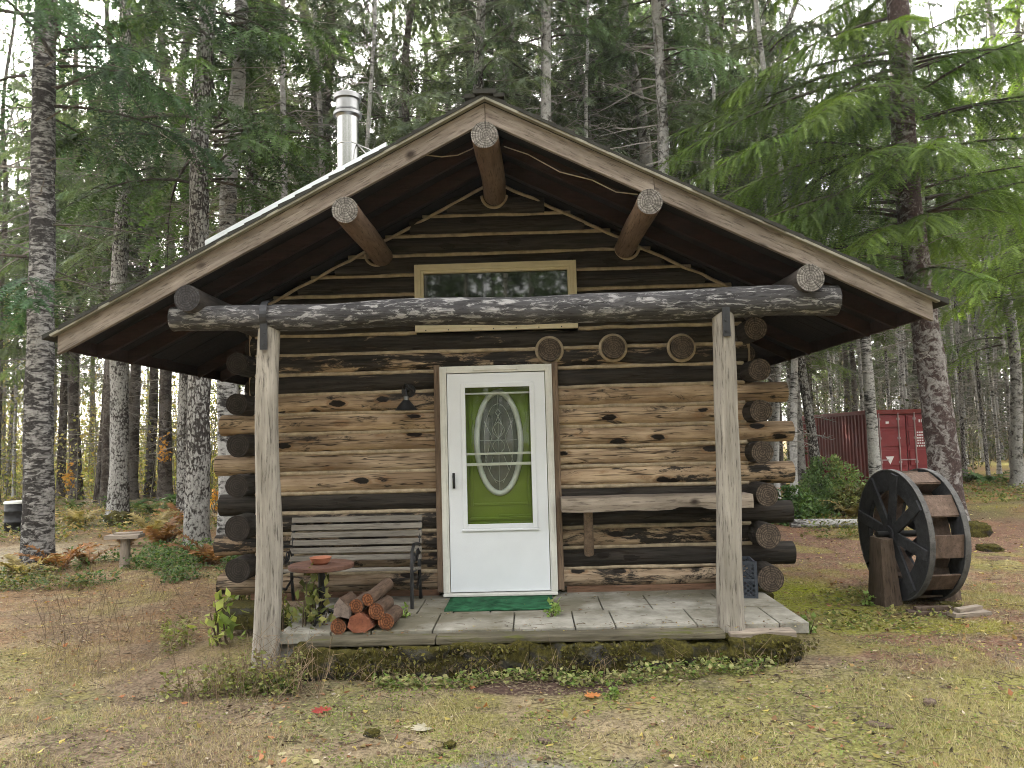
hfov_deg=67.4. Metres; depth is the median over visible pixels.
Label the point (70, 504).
sword fern
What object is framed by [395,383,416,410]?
wall lamp
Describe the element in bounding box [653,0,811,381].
conifer tree
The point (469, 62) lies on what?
conifer tree
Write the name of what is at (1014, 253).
conifer tree
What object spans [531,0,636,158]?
conifer tree
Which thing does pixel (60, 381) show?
conifer tree
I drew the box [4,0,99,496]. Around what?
conifer tree
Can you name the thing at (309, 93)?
conifer tree
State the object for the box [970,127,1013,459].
conifer tree
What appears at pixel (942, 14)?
sky
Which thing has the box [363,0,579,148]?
conifer tree
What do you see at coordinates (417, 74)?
conifer tree
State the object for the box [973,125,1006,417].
conifer tree
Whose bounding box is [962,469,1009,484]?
sword fern
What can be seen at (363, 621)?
firewood log
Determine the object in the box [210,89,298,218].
conifer tree
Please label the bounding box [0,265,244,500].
undergrowth
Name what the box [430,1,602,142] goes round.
conifer tree
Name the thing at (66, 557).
bracken fern
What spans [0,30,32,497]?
conifer tree
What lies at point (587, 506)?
wall shelf
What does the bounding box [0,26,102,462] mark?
conifer tree
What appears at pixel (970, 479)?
sword fern
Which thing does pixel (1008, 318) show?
conifer tree
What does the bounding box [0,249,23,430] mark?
conifer tree
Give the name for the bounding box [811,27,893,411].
conifer tree
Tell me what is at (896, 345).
conifer tree
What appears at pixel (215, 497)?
leafy sapling
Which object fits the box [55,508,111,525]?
bracken fern
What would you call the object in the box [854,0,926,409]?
birch tree
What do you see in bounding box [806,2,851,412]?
birch tree
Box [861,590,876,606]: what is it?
weed
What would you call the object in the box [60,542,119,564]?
bracken fern
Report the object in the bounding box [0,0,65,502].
conifer tree
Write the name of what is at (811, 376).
conifer tree
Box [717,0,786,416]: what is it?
conifer tree
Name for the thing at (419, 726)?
fallen leaf
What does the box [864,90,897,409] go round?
conifer tree
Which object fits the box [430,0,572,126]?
conifer tree
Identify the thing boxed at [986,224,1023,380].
conifer tree
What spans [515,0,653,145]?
conifer tree
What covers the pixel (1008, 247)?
conifer tree
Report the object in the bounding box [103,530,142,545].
bracken fern
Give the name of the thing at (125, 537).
rustic stool
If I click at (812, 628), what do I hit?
weed
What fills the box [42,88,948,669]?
log cabin
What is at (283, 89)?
conifer tree
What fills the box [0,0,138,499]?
conifer tree
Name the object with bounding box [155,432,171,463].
leafy sapling
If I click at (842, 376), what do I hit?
conifer tree
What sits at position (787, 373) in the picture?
conifer tree
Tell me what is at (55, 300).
conifer tree
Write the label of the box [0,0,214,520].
conifer tree
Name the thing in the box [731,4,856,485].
conifer tree
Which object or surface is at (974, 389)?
conifer tree
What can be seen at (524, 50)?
conifer tree
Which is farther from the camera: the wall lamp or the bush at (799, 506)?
the bush at (799, 506)
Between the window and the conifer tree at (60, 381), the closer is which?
the window
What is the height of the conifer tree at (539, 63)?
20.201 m
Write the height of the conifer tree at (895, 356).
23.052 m
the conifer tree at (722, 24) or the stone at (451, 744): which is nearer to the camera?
the stone at (451, 744)
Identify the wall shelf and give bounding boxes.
[560,492,753,555]
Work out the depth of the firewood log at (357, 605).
5.72 m
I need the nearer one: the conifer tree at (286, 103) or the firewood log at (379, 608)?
the firewood log at (379, 608)
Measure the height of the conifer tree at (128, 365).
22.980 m
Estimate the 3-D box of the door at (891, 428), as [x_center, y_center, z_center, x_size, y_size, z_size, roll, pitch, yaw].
[11.854,2.095,24.088,1.078,2.370,0.098,-2,-4,1]
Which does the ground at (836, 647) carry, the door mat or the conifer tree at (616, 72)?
the conifer tree at (616, 72)
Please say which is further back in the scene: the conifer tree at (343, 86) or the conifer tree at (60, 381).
the conifer tree at (60, 381)
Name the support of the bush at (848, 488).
on the ground at (836, 647)
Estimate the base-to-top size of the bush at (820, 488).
1.307 m
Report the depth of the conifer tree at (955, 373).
35.54 m
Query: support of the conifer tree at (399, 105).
on the ground at (836, 647)
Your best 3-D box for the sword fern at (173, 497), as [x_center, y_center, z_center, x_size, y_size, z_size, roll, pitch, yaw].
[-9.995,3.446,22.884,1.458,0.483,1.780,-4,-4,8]
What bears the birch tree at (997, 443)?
on the ground at (836, 647)
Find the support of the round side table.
on the porch
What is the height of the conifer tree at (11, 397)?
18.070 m
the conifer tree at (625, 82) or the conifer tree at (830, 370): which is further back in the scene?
the conifer tree at (830, 370)
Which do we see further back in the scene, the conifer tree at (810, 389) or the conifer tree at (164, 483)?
the conifer tree at (810, 389)
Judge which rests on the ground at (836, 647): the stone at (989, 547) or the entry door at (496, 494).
the stone at (989, 547)
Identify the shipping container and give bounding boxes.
[802,409,926,483]
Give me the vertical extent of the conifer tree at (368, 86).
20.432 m
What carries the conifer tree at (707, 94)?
on the ground at (836, 647)
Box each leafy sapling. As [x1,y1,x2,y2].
[61,462,74,490]
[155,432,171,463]
[210,489,217,512]
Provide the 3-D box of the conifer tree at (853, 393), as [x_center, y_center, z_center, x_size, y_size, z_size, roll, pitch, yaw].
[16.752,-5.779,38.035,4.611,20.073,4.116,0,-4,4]
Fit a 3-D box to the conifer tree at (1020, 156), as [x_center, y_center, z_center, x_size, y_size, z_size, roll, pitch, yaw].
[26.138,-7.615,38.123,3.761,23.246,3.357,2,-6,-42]
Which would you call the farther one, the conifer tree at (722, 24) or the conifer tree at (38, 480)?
the conifer tree at (722, 24)
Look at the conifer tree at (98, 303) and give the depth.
33.80 m
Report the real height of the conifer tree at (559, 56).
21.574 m
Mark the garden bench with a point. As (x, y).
(412, 556)
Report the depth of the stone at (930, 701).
4.50 m
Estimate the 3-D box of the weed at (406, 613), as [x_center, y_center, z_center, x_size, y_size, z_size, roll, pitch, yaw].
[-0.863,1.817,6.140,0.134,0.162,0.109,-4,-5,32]
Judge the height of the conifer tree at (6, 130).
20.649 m
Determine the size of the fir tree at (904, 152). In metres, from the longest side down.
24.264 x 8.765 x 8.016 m
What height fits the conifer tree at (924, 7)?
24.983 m
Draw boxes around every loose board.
[905,605,953,616]
[947,604,991,617]
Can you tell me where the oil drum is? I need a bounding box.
[3,500,21,532]
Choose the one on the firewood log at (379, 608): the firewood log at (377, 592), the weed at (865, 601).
the firewood log at (377, 592)
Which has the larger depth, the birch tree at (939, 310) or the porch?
the birch tree at (939, 310)
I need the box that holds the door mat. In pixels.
[444,595,552,611]
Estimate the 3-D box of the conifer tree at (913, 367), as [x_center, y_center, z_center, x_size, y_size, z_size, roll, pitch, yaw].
[19.907,-5.432,37.624,6.676,19.130,5.625,1,-4,0]
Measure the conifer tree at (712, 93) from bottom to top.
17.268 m
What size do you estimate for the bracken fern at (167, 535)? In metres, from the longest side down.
1.294 x 1.112 x 0.475 m
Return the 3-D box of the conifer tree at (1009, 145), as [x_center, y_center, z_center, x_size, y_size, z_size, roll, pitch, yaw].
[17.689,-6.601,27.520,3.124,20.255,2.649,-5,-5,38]
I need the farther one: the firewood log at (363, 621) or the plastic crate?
the plastic crate
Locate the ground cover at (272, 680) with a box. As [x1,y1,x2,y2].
[0,474,1023,767]
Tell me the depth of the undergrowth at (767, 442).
34.83 m
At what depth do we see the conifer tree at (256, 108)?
18.73 m
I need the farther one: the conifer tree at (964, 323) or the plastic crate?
the conifer tree at (964, 323)
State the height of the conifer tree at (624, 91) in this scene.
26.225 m
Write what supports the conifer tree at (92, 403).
on the ground at (836, 647)
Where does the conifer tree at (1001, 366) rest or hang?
on the ground at (836, 647)
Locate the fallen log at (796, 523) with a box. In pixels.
[789,519,857,527]
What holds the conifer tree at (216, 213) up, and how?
on the ground at (836, 647)
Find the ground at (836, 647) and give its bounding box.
[0,441,1023,767]
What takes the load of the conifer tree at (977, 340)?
on the ground at (836, 647)
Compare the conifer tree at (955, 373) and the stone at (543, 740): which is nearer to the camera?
the stone at (543, 740)
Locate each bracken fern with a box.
[0,553,64,576]
[10,542,101,570]
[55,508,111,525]
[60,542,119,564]
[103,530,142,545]
[123,510,179,531]
[123,515,182,544]
[151,503,183,523]
[159,534,224,564]
[819,500,858,516]
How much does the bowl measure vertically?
0.054 m
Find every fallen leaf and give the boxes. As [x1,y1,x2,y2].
[311,706,331,712]
[411,722,431,730]
[584,692,599,697]
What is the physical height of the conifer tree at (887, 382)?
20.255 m
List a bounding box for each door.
[447,372,550,591]
[465,371,550,587]
[877,413,908,470]
[905,412,926,469]
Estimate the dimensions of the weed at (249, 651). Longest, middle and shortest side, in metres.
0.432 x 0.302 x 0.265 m
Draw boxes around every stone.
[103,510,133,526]
[363,728,380,737]
[442,739,456,749]
[537,737,550,744]
[865,720,893,728]
[923,698,937,706]
[939,600,961,609]
[969,520,993,537]
[975,543,1004,551]
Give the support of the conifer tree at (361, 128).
on the ground at (836, 647)
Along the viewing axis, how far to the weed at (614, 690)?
4.95 m
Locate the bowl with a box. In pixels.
[310,555,331,564]
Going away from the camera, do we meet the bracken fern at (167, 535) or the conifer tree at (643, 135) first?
the bracken fern at (167, 535)
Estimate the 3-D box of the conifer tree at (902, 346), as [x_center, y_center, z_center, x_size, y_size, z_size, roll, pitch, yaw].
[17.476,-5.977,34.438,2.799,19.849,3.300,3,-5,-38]
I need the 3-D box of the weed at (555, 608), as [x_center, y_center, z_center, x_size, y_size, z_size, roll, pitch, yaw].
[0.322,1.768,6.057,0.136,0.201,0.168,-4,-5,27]
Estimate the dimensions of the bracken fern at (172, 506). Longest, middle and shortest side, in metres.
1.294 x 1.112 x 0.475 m
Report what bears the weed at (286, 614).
on the ground at (836, 647)
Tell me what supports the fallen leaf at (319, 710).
on the ground at (836, 647)
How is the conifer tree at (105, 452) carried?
on the ground at (836, 647)
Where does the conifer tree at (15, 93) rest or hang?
on the ground at (836, 647)
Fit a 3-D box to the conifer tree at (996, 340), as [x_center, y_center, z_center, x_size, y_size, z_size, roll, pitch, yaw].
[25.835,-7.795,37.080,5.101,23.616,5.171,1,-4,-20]
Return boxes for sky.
[0,0,1023,454]
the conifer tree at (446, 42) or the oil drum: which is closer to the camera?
the oil drum
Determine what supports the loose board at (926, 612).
on the ground at (836, 647)
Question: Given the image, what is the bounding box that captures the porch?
[280,589,808,681]
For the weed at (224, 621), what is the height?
0.556 m
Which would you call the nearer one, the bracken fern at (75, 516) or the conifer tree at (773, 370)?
the bracken fern at (75, 516)
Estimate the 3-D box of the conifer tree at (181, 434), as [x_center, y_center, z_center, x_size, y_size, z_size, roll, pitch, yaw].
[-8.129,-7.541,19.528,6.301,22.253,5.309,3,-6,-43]
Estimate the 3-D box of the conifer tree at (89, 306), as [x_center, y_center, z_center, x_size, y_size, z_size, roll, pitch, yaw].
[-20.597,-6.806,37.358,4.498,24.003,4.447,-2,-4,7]
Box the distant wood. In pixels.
[760,146,1023,413]
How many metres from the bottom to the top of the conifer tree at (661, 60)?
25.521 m
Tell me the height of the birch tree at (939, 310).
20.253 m
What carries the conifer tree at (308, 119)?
on the ground at (836, 647)
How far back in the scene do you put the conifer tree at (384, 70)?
27.61 m
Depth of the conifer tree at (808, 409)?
21.61 m
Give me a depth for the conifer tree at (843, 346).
38.00 m
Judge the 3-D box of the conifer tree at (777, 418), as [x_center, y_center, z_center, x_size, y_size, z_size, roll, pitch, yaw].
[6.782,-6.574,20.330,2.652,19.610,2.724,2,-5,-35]
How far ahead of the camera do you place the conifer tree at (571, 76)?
25.20 m
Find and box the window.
[414,260,577,332]
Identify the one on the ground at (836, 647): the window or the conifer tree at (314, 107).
the conifer tree at (314, 107)
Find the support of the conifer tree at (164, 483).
on the ground at (836, 647)
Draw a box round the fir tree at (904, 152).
[655,0,1023,523]
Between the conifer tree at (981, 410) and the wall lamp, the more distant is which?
the conifer tree at (981, 410)
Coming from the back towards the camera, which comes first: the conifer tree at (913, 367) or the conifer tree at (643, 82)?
the conifer tree at (913, 367)
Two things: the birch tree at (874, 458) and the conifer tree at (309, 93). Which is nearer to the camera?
the birch tree at (874, 458)
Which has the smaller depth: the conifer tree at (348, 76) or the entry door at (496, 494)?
the entry door at (496, 494)
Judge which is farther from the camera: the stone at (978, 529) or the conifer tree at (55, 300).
the conifer tree at (55, 300)
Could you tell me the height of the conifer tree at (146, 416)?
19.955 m
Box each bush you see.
[771,484,820,525]
[781,454,868,513]
[792,488,839,518]
[831,482,874,514]
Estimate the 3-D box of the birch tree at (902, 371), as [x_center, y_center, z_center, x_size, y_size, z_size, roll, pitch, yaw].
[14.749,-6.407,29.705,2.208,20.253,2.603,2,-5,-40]
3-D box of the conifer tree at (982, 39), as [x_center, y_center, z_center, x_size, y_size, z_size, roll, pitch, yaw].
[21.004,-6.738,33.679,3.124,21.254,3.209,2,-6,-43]
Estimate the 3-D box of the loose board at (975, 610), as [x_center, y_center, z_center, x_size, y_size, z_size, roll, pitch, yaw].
[4.046,2.017,6.820,0.380,0.069,0.145,1,-3,-13]
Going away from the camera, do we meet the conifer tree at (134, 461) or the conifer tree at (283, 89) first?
the conifer tree at (283, 89)
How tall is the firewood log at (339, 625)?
0.123 m
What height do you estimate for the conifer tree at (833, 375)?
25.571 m
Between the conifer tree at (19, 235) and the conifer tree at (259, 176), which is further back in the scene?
the conifer tree at (19, 235)
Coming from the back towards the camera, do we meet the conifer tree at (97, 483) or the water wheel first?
the conifer tree at (97, 483)
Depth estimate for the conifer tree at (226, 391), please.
13.98 m
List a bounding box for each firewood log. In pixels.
[330,617,348,634]
[333,591,356,618]
[347,606,377,632]
[349,591,367,613]
[362,578,393,605]
[369,595,393,619]
[378,605,402,629]
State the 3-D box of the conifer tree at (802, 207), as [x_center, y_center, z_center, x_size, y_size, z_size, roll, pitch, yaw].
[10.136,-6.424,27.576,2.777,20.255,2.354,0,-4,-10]
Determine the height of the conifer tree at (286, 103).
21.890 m
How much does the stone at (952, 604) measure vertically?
0.098 m
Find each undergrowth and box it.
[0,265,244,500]
[214,442,789,480]
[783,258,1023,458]
[783,384,1023,476]
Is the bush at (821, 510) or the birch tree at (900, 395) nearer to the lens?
the bush at (821, 510)
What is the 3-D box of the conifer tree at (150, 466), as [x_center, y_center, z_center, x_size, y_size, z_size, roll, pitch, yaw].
[-13.585,-6.731,28.433,5.248,22.257,4.685,-3,-4,17]
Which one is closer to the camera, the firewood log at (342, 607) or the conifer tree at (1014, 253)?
the firewood log at (342, 607)
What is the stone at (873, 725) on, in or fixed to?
on the ground at (836, 647)
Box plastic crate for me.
[742,556,758,598]
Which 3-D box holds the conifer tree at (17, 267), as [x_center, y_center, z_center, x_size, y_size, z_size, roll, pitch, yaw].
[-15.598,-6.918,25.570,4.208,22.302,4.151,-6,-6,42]
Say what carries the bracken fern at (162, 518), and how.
on the ground at (836, 647)
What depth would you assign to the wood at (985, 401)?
43.62 m
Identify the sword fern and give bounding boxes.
[55,499,91,508]
[100,496,164,510]
[130,499,175,513]
[153,493,211,504]
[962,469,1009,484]
[963,473,980,481]
[987,473,1008,483]
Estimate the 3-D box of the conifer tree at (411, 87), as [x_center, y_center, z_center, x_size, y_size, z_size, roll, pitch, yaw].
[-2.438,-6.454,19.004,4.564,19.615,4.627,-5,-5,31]
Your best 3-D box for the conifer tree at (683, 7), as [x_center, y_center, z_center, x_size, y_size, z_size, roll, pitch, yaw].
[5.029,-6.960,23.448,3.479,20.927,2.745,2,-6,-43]
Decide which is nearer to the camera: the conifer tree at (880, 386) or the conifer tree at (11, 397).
the conifer tree at (11, 397)
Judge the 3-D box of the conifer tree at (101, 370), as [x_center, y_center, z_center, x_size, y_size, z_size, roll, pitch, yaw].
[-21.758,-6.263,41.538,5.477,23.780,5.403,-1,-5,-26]
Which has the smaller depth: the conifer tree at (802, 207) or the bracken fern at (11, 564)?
the bracken fern at (11, 564)
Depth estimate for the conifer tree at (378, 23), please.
25.88 m
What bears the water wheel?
on the ground at (836, 647)
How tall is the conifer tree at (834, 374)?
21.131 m
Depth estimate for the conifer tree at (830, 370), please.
47.85 m
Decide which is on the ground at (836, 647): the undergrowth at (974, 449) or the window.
the undergrowth at (974, 449)
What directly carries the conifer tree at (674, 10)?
on the ground at (836, 647)
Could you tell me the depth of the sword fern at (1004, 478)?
22.92 m
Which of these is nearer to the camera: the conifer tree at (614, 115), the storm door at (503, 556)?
the storm door at (503, 556)
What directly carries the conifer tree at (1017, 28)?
on the ground at (836, 647)
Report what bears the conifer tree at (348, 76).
on the ground at (836, 647)
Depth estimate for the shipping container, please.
24.23 m
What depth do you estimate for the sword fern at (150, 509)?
19.89 m
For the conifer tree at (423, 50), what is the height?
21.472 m
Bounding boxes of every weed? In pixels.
[186,588,248,646]
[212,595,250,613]
[242,638,252,661]
[281,591,293,630]
[286,561,335,628]
[401,602,410,617]
[543,596,562,616]
[602,680,621,700]
[800,610,816,633]
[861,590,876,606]
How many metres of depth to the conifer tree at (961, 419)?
27.06 m
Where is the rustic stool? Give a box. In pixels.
[104,531,144,567]
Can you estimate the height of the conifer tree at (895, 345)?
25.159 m
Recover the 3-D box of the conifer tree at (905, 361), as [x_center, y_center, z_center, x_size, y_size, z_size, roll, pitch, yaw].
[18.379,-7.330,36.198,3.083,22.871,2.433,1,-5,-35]
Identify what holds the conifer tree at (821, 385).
on the ground at (836, 647)
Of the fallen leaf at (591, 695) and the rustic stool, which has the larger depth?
the rustic stool
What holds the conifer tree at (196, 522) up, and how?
on the ground at (836, 647)
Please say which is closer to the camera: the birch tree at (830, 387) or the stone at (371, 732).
the stone at (371, 732)
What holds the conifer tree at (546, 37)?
on the ground at (836, 647)
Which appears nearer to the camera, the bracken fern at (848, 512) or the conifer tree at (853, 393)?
the bracken fern at (848, 512)
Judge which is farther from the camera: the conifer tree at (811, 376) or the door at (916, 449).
the conifer tree at (811, 376)
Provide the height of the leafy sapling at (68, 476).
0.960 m
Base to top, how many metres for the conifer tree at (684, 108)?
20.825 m
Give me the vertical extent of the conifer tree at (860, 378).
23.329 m
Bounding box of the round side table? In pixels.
[288,559,353,626]
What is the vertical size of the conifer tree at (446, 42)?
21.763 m
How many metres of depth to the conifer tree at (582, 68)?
22.77 m
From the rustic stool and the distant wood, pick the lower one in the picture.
the rustic stool
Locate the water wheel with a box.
[858,468,971,606]
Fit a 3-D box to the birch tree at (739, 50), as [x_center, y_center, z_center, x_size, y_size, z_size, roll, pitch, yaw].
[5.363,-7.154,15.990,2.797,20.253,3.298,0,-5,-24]
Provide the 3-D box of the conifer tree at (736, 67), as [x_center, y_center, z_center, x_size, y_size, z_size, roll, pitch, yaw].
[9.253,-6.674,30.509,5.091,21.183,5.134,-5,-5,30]
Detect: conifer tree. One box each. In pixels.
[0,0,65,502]
[0,0,81,447]
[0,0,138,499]
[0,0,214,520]
[0,0,235,569]
[0,18,104,459]
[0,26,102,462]
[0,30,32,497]
[0,54,59,487]
[0,65,27,495]
[0,170,18,410]
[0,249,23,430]
[3,108,81,457]
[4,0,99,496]
[8,69,99,412]
[8,77,30,458]
[20,0,175,506]
[26,0,369,546]
[54,0,278,517]
[55,0,189,499]
[57,18,105,482]
[57,20,109,476]
[57,131,158,432]
[68,1,146,502]
[77,15,236,500]
[85,18,216,496]
[89,8,145,418]
[100,63,158,450]
[140,239,164,481]
[141,0,326,444]
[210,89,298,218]
[211,8,257,393]
[211,114,271,393]
[236,0,369,212]
[238,0,399,207]
[240,0,302,208]
[247,0,373,198]
[262,0,393,181]
[262,8,335,196]
[281,0,360,195]
[289,4,349,181]
[321,0,429,153]
[349,0,413,147]
[353,0,468,145]
[360,0,439,144]
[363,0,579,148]
[374,1,441,142]
[383,0,466,130]
[397,14,444,124]
[410,0,534,127]
[413,0,465,115]
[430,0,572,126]
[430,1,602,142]
[468,0,642,131]
[491,9,557,94]
[499,0,607,141]
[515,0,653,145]
[524,4,583,128]
[529,0,779,181]
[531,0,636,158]
[551,10,635,146]
[554,13,623,140]
[558,6,671,159]
[562,0,717,177]
[562,5,654,145]
[567,0,749,179]
[590,5,672,161]
[605,0,710,185]
[625,0,721,184]
[633,2,722,187]
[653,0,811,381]
[657,0,777,213]
[684,0,823,441]
[693,0,730,185]
[697,0,836,490]
[701,0,813,498]
[702,0,795,412]
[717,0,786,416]
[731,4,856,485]
[739,0,858,482]
[740,0,856,485]
[775,3,822,462]
[780,8,850,417]
[781,74,789,460]
[781,353,826,407]
[782,40,831,412]
[810,169,850,409]
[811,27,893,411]
[813,357,838,413]
[816,225,848,412]
[818,345,885,409]
[822,346,842,412]
[823,29,877,410]
[824,79,897,411]
[837,215,910,409]
[843,179,992,408]
[851,1,996,419]
[859,68,908,409]
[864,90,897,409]
[876,212,911,398]
[878,132,945,406]
[879,43,919,407]
[880,144,911,408]
[882,138,910,400]
[895,0,990,475]
[913,10,986,464]
[917,0,1023,487]
[934,132,995,459]
[935,0,1006,476]
[942,123,1004,455]
[945,128,1007,435]
[946,12,994,461]
[946,301,997,419]
[950,0,1023,397]
[958,4,1023,443]
[958,17,1011,467]
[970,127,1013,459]
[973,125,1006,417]
[978,0,1023,414]
[978,19,1023,420]
[981,205,1006,432]
[983,153,1022,373]
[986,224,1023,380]
[1006,40,1023,321]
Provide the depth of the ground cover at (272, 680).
5.42 m
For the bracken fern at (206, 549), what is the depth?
10.97 m
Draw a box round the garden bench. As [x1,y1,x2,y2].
[282,515,422,608]
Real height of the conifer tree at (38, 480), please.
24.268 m
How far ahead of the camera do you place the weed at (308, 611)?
5.98 m
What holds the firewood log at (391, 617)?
on the porch
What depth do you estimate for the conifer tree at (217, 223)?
27.75 m
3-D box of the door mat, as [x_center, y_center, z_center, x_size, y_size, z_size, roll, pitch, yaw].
[-0.101,1.870,6.554,0.905,0.019,0.550,-2,-4,1]
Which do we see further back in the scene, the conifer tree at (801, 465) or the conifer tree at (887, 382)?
the conifer tree at (887, 382)
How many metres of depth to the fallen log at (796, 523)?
13.47 m
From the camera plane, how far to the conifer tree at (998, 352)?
48.85 m
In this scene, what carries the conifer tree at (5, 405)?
on the ground at (836, 647)
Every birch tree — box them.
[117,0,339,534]
[684,0,838,498]
[790,0,957,477]
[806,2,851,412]
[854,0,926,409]
[871,0,931,408]
[877,1,967,437]
[950,1,1011,473]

